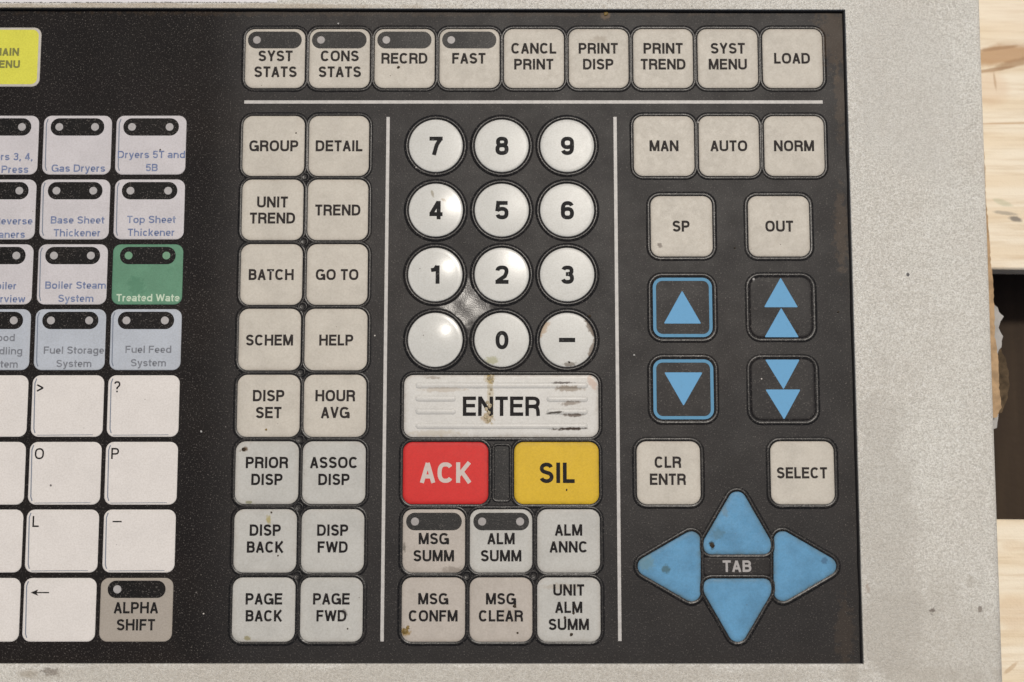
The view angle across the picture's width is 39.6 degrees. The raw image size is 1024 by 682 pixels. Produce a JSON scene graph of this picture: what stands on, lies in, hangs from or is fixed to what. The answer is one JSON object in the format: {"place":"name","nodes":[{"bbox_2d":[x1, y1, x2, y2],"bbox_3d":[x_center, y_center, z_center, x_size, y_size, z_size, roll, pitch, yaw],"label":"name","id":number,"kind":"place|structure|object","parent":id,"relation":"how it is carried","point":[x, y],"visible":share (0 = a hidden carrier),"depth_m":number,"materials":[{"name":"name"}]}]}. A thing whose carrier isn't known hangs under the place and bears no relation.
{"place":"outdoors","nodes":[
{"label":"outdoors","id":0,"kind":"place"},
{"bbox_2d":[979,0,1023,273],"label":"wooden plank","id":1,"kind":"object","parent":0,"point":[1002,45],"visible":0.03,"depth_m":0.45,"materials":[{"name":"brown wood"}]},
{"bbox_2d":[0,0,1001,681],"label":"operator keyboard","id":2,"kind":"object","parent":1,"relation":"on","point":[494,340],"visible":1,"depth_m":0.42,"materials":[{"name":"paint"}]},
{"bbox_2d":[984,155,1001,417],"bbox_3d":[0.139,-0.017,0.430,0.014,0.002,0.082,0,83,0],"label":"torn cardboard","id":3,"kind":"object","parent":2,"relation":"attached to","point":[996,399],"visible":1,"depth_m":0.43,"materials":[{"name":"cardboard"}]},
{"bbox_2d":[993,416,997,428],"bbox_3d":[0.144,0.023,0.426,0.004,0.001,0.007,0,83,0],"label":"torn paper","id":4,"kind":"object","parent":3,"relation":"attached to","point":[995,420],"visible":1,"depth_m":0.43,"materials":[{"name":"white paper"}]},
{"bbox_2d":[994,306,1003,353],"bbox_3d":[0.146,-0.003,0.432,0.006,0.001,0.016,0,83,0],"label":"torn paper","id":5,"kind":"object","parent":3,"relation":"attached to","point":[999,316],"visible":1,"depth_m":0.43,"materials":[{"name":"white paper"}]},
{"bbox_2d":[998,348,1009,412],"bbox_3d":[0.148,0.011,0.437,0.009,0.002,0.023,0,83,0],"label":"cardboard scrap","id":6,"kind":"object","parent":3,"relation":"attached to","point":[1004,385],"visible":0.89,"depth_m":0.44,"materials":[{"name":"brown cardboard"}]},
{"bbox_2d":[992,274,1023,518],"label":"ground","id":7,"kind":"structure","parent":0,"point":[1008,292],"depth_m":0.48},
{"bbox_2d":[997,519,1023,681],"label":"wooden plank","id":8,"kind":"object","parent":7,"relation":"on","point":[1010,538],"visible":0.02,"depth_m":0.43,"materials":[{"name":"brown wood"}]}
]}

